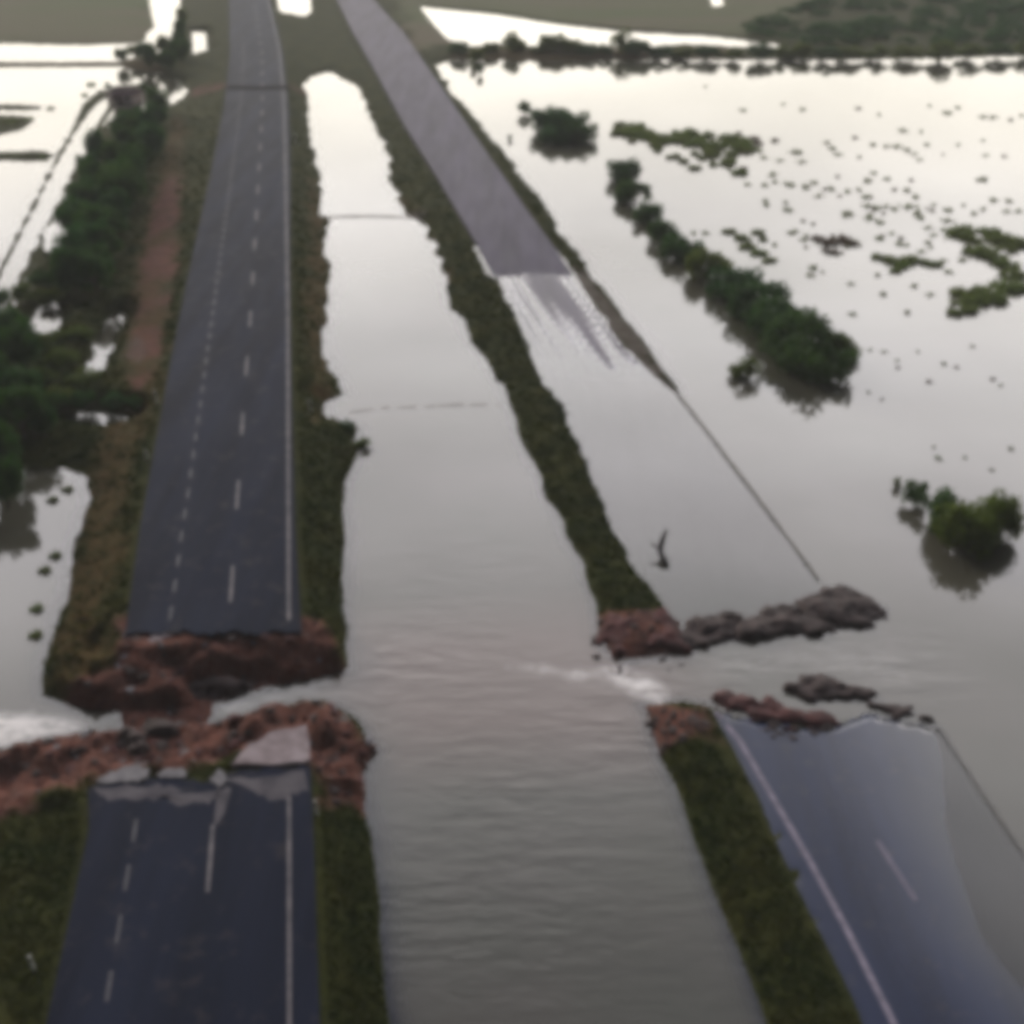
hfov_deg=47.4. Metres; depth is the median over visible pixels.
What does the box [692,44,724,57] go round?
bush
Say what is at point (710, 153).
weed clump
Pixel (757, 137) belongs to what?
weed clump
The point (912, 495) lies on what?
bush
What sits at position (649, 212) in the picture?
tree
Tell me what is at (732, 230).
weed clump
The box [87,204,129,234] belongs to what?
tree
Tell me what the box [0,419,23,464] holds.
tree
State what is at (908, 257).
weed clump
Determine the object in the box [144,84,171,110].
tree
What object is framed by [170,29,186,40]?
tree
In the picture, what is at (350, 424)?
bush
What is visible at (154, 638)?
pavement slab
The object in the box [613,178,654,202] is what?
tree
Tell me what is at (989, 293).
weed clump
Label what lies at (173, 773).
pavement slab
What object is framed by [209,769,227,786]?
pavement slab
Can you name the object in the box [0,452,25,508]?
tree
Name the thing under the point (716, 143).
weed clump
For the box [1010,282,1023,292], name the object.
weed clump
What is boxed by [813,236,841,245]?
weed clump
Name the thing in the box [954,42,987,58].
bush
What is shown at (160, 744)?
rubble
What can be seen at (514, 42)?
bush
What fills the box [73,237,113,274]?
tree
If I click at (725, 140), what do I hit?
weed clump
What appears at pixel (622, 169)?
tree
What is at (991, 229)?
weed clump
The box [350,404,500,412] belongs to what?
weir
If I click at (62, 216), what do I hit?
tree
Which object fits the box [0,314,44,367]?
tree
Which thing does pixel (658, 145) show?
weed clump
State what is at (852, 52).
bush
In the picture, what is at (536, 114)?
tree
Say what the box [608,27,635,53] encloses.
bush
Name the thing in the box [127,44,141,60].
tree
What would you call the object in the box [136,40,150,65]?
tree
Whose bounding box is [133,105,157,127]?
tree
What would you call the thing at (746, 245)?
weed clump
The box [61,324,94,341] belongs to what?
bush
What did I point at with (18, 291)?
bush
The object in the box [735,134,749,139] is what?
weed clump
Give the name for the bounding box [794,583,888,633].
earth mound
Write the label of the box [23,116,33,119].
weed clump
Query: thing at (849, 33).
woodland
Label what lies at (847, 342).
tree
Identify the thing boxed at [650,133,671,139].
weed clump
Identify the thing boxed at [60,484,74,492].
reed clump
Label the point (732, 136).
weed clump
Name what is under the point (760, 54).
bush
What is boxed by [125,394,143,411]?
bush
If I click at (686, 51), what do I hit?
bush
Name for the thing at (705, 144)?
weed clump
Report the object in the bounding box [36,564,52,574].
reed clump
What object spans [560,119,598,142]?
tree
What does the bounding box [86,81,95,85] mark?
weed clump
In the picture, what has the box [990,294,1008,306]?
weed clump
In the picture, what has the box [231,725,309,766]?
pavement slab
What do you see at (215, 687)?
asphalt chunk
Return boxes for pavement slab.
[95,763,149,784]
[117,633,130,678]
[144,633,174,642]
[157,768,186,778]
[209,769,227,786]
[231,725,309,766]
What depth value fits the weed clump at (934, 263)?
131.63 m
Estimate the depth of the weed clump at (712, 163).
169.41 m
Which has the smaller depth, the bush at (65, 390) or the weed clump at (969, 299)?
the bush at (65, 390)
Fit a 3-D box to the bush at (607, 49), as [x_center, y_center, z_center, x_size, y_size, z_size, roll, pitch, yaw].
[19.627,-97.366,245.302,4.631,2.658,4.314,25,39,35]
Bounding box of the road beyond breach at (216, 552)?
[125,0,301,637]
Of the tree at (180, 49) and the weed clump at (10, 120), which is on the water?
the weed clump at (10, 120)
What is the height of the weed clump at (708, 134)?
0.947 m
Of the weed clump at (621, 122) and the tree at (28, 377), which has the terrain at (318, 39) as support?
the tree at (28, 377)
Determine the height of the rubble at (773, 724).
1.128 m
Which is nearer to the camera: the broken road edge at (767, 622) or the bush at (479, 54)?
the broken road edge at (767, 622)
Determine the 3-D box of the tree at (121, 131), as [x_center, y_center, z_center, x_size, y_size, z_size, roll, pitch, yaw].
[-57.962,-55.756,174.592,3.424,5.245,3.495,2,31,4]
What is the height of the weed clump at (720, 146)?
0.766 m
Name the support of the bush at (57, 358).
on the terrain at (318, 39)
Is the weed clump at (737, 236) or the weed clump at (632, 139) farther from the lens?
the weed clump at (632, 139)
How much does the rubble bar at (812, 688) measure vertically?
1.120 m
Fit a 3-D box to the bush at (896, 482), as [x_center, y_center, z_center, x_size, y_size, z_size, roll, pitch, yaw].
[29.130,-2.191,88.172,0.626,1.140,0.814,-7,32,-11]
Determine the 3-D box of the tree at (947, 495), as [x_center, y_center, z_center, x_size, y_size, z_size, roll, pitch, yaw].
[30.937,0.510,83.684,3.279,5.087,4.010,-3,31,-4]
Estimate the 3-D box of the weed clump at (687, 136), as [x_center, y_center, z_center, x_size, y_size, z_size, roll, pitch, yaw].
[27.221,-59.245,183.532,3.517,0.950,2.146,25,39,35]
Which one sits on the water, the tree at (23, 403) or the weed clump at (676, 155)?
the weed clump at (676, 155)
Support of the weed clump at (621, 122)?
on the water
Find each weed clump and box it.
[0,118,18,122]
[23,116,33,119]
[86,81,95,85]
[610,130,620,135]
[612,120,625,124]
[612,125,623,130]
[622,128,637,136]
[623,121,646,128]
[627,129,650,134]
[627,137,637,141]
[630,126,653,130]
[635,129,655,135]
[636,134,652,139]
[646,132,657,137]
[647,138,665,145]
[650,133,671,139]
[651,143,663,148]
[653,147,661,151]
[664,137,673,143]
[670,151,680,157]
[674,136,691,142]
[677,133,694,138]
[678,157,689,162]
[680,127,699,133]
[681,141,699,146]
[685,164,702,169]
[689,150,700,154]
[692,139,709,146]
[698,141,712,146]
[701,145,713,150]
[702,148,722,158]
[703,129,714,137]
[708,139,727,146]
[708,160,719,165]
[716,144,726,148]
[717,133,726,139]
[718,158,737,165]
[719,132,739,140]
[720,227,738,233]
[722,137,731,143]
[723,149,739,155]
[726,141,745,148]
[730,167,748,175]
[733,232,752,240]
[734,137,752,145]
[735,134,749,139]
[736,242,757,249]
[740,144,762,150]
[740,147,753,153]
[748,248,770,255]
[749,135,760,139]
[750,228,765,234]
[752,140,762,144]
[758,235,767,240]
[760,255,778,262]
[782,180,795,186]
[807,233,824,239]
[808,264,816,269]
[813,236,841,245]
[820,247,843,254]
[830,232,853,242]
[840,209,856,215]
[840,238,862,246]
[871,251,885,260]
[879,254,903,263]
[889,266,902,272]
[890,260,913,268]
[898,203,919,207]
[898,253,928,263]
[912,257,929,264]
[926,259,945,266]
[945,223,977,236]
[946,306,963,316]
[948,284,977,296]
[948,291,995,307]
[952,231,984,242]
[959,304,982,314]
[961,242,1002,255]
[971,284,987,292]
[975,224,1001,234]
[976,285,1012,300]
[977,248,1010,260]
[983,227,1020,243]
[987,276,1023,293]
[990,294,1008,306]
[991,255,1023,268]
[998,241,1020,251]
[998,265,1023,279]
[1002,235,1023,246]
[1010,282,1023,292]
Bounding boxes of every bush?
[0,286,11,307]
[10,282,34,302]
[25,269,53,286]
[33,286,65,304]
[40,329,66,348]
[41,346,81,366]
[42,384,76,408]
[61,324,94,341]
[63,366,104,387]
[70,389,95,409]
[99,390,124,410]
[105,82,111,88]
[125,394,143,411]
[138,81,146,90]
[339,419,355,430]
[354,437,371,447]
[447,40,470,54]
[466,48,486,61]
[470,57,475,67]
[476,64,482,74]
[481,41,498,51]
[501,29,527,51]
[517,100,530,114]
[530,40,548,52]
[537,33,570,51]
[559,38,583,52]
[576,42,597,54]
[594,42,613,54]
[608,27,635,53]
[624,36,652,55]
[645,43,674,57]
[667,45,697,57]
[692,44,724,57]
[723,45,743,60]
[727,356,763,379]
[746,41,775,60]
[772,43,797,58]
[790,41,813,57]
[813,45,843,59]
[835,45,867,60]
[863,44,892,59]
[890,45,929,60]
[893,476,901,488]
[900,478,929,506]
[926,38,956,61]
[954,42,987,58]
[984,41,1016,56]
[1012,41,1023,56]
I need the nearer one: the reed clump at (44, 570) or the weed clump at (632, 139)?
the reed clump at (44, 570)
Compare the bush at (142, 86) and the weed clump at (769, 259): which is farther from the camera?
the bush at (142, 86)
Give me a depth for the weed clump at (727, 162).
169.76 m
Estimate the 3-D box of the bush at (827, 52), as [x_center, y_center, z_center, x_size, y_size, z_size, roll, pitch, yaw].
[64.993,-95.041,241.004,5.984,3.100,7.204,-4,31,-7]
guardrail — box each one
[667,381,819,578]
[936,727,1023,854]
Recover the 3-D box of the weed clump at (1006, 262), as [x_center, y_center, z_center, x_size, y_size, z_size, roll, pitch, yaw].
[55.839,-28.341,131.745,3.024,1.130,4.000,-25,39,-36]
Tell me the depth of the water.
87.74 m
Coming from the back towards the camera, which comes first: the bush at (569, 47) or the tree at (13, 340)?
the bush at (569, 47)
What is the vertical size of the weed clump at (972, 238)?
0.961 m
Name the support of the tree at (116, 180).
on the terrain at (318, 39)
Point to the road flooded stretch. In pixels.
(547, 306)
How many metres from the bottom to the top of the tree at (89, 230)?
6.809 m
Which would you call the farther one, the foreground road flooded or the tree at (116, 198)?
the tree at (116, 198)
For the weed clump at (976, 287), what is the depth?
124.83 m
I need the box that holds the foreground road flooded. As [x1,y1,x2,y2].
[713,711,1023,1023]
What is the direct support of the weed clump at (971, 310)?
on the water
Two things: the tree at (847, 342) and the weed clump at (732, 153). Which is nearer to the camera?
the tree at (847, 342)
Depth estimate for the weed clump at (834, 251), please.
135.62 m
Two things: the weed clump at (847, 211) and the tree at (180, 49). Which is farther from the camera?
the tree at (180, 49)
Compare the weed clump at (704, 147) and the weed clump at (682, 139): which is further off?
the weed clump at (682, 139)
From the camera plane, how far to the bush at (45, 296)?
120.54 m
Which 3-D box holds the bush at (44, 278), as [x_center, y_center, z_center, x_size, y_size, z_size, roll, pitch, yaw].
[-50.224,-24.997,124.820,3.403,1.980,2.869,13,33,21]
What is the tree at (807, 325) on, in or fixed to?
on the terrain at (318, 39)
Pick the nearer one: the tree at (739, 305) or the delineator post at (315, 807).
the delineator post at (315, 807)
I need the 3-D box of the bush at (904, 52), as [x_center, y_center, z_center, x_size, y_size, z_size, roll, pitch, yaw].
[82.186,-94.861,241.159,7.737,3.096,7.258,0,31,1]
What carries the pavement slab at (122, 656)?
on the terrain at (318, 39)
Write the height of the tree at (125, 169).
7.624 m
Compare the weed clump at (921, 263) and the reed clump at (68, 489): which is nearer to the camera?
the reed clump at (68, 489)
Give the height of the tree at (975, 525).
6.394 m
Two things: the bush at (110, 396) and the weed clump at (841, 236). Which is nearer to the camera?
the bush at (110, 396)
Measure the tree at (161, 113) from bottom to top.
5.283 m
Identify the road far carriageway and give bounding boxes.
[337,0,577,286]
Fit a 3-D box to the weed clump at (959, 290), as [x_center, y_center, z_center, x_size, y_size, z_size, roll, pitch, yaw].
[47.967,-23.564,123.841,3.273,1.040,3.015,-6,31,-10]
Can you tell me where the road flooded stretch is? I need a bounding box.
[496,274,681,627]
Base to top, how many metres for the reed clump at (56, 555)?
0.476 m
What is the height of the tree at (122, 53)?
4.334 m
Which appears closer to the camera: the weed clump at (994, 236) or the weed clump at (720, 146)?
the weed clump at (994, 236)
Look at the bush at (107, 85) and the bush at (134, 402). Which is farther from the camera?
the bush at (107, 85)
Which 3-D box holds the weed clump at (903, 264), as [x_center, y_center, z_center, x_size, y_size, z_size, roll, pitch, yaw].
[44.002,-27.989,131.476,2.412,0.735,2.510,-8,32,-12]
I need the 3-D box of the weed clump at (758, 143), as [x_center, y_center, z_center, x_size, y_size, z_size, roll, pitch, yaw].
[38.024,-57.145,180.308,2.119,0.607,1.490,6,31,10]
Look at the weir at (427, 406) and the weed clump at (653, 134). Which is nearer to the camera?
the weir at (427, 406)
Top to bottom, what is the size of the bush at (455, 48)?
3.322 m
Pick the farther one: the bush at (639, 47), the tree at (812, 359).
the bush at (639, 47)
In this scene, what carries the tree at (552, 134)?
on the terrain at (318, 39)
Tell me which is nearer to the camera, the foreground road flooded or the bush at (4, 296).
the foreground road flooded
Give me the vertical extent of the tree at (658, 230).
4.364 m
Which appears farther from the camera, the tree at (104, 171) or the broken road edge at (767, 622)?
the tree at (104, 171)
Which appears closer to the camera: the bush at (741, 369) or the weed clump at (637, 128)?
the bush at (741, 369)
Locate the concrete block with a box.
[340,714,349,721]
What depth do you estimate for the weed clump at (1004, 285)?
124.96 m
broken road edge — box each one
[678,610,743,649]
[733,603,801,641]
[777,603,834,637]
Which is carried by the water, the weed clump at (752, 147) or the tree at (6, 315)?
the weed clump at (752, 147)
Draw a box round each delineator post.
[27,955,34,971]
[153,390,157,403]
[314,800,317,815]
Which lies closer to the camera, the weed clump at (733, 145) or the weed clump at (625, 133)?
the weed clump at (733, 145)
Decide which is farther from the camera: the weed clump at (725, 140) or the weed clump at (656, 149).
the weed clump at (725, 140)
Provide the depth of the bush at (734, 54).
240.28 m
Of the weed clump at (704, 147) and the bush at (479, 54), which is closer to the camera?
the weed clump at (704, 147)
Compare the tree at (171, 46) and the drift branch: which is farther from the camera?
the tree at (171, 46)
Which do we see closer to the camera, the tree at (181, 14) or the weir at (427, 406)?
the weir at (427, 406)
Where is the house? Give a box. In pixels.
[109,87,141,104]
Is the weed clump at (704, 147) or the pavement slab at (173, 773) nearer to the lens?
the pavement slab at (173, 773)
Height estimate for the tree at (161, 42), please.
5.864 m
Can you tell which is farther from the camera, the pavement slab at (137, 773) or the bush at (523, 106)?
the bush at (523, 106)
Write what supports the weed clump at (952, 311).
on the water
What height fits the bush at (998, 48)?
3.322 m
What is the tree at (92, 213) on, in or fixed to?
on the terrain at (318, 39)
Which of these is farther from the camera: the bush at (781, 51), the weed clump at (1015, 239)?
the bush at (781, 51)
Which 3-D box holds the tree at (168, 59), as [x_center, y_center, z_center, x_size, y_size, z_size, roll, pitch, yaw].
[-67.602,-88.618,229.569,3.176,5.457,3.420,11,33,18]
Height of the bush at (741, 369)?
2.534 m
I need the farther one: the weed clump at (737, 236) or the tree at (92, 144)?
the tree at (92, 144)
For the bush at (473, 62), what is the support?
in the water
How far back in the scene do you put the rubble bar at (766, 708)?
66.00 m
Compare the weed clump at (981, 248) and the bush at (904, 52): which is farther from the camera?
the bush at (904, 52)
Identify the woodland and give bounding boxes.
[739,0,1023,44]
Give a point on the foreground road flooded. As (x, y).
(886, 828)
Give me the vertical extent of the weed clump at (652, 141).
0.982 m
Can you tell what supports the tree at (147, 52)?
on the terrain at (318, 39)
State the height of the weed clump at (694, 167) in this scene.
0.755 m
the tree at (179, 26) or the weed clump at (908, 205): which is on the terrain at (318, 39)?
the tree at (179, 26)
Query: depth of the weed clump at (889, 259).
133.02 m
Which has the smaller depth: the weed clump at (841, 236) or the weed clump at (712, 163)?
the weed clump at (841, 236)
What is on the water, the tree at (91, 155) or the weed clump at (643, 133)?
the weed clump at (643, 133)
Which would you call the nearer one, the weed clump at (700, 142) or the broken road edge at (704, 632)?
the broken road edge at (704, 632)
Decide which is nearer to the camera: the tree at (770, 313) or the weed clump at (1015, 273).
the tree at (770, 313)
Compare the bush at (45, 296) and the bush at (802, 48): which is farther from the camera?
the bush at (802, 48)
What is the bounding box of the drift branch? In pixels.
[651,528,669,567]
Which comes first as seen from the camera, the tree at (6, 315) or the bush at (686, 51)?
the tree at (6, 315)
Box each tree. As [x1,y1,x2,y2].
[0,304,32,328]
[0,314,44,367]
[0,364,46,397]
[0,380,49,437]
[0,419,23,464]
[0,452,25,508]
[47,243,94,291]
[49,225,90,266]
[52,194,103,231]
[60,181,94,208]
[66,216,108,244]
[69,201,113,227]
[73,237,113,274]
[74,150,101,168]
[76,155,106,180]
[77,172,97,187]
[82,126,107,160]
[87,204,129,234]
[94,163,119,183]
[95,169,136,210]
[97,137,120,163]
[98,185,130,228]
[104,160,147,196]
[108,110,130,136]
[112,121,135,144]
[113,46,127,64]
[118,105,140,116]
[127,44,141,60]
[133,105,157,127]
[134,119,167,155]
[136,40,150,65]
[137,100,168,125]
[143,43,155,69]
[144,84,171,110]
[145,41,155,54]
[153,51,162,65]
[154,34,169,50]
[159,48,176,69]
[167,38,179,54]
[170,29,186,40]
[172,19,186,33]
[173,38,186,60]
[175,7,187,21]
[177,37,191,52]
[528,107,563,133]
[536,122,573,145]
[538,104,590,128]
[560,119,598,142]
[606,156,642,182]
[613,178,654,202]
[631,199,664,223]
[645,218,682,240]
[656,231,704,262]
[683,246,735,279]
[704,265,764,299]
[724,279,793,320]
[741,293,819,336]
[754,304,845,362]
[772,330,861,385]
[830,330,862,358]
[917,485,961,532]
[928,495,1006,562]
[981,486,1023,548]
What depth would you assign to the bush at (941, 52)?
239.17 m
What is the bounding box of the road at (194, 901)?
[46,765,319,1023]
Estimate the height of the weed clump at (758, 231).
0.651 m
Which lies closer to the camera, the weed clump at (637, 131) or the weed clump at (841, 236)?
the weed clump at (841, 236)
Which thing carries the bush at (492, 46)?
on the terrain at (318, 39)
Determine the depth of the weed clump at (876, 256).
133.90 m
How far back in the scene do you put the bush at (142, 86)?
213.22 m
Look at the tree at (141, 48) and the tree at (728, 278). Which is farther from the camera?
the tree at (141, 48)
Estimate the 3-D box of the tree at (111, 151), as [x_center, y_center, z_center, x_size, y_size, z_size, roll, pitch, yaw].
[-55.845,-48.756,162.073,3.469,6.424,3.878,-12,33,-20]
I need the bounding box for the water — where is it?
[0,0,1023,1023]
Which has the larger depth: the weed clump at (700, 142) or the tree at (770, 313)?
the weed clump at (700, 142)
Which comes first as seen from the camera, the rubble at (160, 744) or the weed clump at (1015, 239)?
the rubble at (160, 744)
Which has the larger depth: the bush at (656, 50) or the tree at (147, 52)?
the bush at (656, 50)
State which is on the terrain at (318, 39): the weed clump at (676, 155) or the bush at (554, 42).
the bush at (554, 42)
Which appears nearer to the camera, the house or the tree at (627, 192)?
the tree at (627, 192)
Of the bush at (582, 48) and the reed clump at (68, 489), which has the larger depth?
the bush at (582, 48)
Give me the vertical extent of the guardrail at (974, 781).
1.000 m
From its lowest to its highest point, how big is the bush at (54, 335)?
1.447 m
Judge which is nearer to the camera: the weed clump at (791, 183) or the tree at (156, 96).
the weed clump at (791, 183)
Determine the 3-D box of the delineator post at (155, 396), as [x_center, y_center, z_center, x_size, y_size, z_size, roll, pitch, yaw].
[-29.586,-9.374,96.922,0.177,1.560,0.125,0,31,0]
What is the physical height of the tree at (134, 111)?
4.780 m
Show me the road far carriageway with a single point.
(508, 235)
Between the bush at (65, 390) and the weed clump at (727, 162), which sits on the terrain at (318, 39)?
the bush at (65, 390)
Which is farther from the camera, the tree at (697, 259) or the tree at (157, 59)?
the tree at (157, 59)
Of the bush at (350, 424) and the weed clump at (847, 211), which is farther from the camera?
the weed clump at (847, 211)
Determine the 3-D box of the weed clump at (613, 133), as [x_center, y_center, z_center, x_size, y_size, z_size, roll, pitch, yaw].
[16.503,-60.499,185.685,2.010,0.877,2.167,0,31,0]
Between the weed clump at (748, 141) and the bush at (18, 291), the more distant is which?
the weed clump at (748, 141)
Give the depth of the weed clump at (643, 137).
183.02 m
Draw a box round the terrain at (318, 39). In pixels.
[0,0,1023,1023]
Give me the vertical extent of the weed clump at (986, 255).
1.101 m
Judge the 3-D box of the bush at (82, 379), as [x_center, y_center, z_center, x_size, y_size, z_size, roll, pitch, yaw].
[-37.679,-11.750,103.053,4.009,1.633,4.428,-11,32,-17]
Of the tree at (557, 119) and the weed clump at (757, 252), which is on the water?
the weed clump at (757, 252)
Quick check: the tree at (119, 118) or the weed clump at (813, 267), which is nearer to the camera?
the weed clump at (813, 267)
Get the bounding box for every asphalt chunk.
[115,717,187,755]
[187,675,260,700]
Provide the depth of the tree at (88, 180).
148.81 m
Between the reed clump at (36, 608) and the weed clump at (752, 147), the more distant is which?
the weed clump at (752, 147)
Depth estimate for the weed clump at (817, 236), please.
140.19 m
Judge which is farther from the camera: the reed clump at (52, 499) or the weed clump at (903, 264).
the weed clump at (903, 264)
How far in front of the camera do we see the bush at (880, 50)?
240.99 m
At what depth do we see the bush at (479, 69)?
227.14 m
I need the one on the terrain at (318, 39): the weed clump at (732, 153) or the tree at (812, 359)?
the tree at (812, 359)
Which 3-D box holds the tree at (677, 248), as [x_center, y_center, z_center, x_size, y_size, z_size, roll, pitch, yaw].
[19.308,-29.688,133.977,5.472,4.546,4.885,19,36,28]
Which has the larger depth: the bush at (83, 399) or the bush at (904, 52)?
the bush at (904, 52)
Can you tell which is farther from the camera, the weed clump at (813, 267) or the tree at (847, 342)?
the weed clump at (813, 267)
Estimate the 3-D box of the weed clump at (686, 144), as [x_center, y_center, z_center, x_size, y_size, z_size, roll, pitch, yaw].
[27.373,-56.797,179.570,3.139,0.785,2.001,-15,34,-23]
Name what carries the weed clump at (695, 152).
on the water
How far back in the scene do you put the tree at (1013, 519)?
80.83 m
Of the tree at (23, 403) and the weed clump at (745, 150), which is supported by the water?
the weed clump at (745, 150)
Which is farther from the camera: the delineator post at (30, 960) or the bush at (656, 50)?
the bush at (656, 50)
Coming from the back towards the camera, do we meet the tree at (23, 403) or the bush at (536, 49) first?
the bush at (536, 49)
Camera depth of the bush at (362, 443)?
93.73 m
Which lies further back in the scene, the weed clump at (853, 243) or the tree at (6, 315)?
the weed clump at (853, 243)
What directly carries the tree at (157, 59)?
on the terrain at (318, 39)
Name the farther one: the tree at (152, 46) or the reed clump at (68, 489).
the tree at (152, 46)
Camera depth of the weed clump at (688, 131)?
186.00 m
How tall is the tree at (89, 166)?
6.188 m
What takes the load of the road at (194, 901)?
on the terrain at (318, 39)
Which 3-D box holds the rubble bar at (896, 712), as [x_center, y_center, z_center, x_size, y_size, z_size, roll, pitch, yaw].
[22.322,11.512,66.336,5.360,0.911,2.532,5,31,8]
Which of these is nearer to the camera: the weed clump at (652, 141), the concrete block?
the concrete block
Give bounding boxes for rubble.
[0,621,375,805]
[589,612,832,754]
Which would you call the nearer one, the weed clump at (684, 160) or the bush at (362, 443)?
the bush at (362, 443)
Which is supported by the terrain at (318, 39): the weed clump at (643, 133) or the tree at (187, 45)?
the tree at (187, 45)
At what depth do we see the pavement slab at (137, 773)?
59.28 m
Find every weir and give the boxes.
[325,215,412,219]
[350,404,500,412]
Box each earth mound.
[593,607,692,659]
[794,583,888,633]
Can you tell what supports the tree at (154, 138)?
on the terrain at (318, 39)
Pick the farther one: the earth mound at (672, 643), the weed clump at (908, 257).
the weed clump at (908, 257)
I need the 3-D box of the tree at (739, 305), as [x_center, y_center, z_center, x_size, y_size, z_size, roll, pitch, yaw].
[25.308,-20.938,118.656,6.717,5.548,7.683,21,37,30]
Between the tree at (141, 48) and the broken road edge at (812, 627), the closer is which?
the broken road edge at (812, 627)
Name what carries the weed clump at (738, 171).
on the water
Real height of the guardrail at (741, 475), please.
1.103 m
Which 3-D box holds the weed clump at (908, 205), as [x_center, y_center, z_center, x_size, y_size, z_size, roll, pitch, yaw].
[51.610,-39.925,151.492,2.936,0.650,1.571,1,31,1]
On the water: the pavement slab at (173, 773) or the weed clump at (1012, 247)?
the weed clump at (1012, 247)
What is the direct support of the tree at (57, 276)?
on the terrain at (318, 39)
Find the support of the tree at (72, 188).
on the terrain at (318, 39)
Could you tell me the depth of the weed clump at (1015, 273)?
128.71 m
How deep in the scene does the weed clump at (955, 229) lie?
141.74 m
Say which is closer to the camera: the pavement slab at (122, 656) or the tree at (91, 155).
the pavement slab at (122, 656)
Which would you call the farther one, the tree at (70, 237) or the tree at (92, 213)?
the tree at (92, 213)
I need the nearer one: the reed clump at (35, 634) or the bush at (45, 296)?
the reed clump at (35, 634)
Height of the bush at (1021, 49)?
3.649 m
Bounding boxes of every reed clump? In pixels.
[27,629,43,639]
[28,601,42,612]
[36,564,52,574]
[45,495,59,503]
[47,549,61,559]
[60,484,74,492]
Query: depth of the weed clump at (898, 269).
129.93 m
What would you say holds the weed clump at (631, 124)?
on the water
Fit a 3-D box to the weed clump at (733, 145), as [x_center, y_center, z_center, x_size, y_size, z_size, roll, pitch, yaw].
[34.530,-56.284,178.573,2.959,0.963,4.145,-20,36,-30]
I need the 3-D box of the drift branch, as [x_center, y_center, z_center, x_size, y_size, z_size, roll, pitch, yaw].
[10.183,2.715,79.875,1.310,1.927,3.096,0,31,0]
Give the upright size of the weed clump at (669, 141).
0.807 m
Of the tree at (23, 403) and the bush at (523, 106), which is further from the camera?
the bush at (523, 106)
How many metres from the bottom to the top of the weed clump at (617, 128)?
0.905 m
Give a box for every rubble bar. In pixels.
[702,689,848,728]
[782,673,877,716]
[860,700,946,737]
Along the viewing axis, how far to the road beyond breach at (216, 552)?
96.35 m
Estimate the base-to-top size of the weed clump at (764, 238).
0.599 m
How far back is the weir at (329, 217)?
147.72 m
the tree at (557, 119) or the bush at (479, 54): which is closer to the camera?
the tree at (557, 119)
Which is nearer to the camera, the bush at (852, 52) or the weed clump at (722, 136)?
the weed clump at (722, 136)

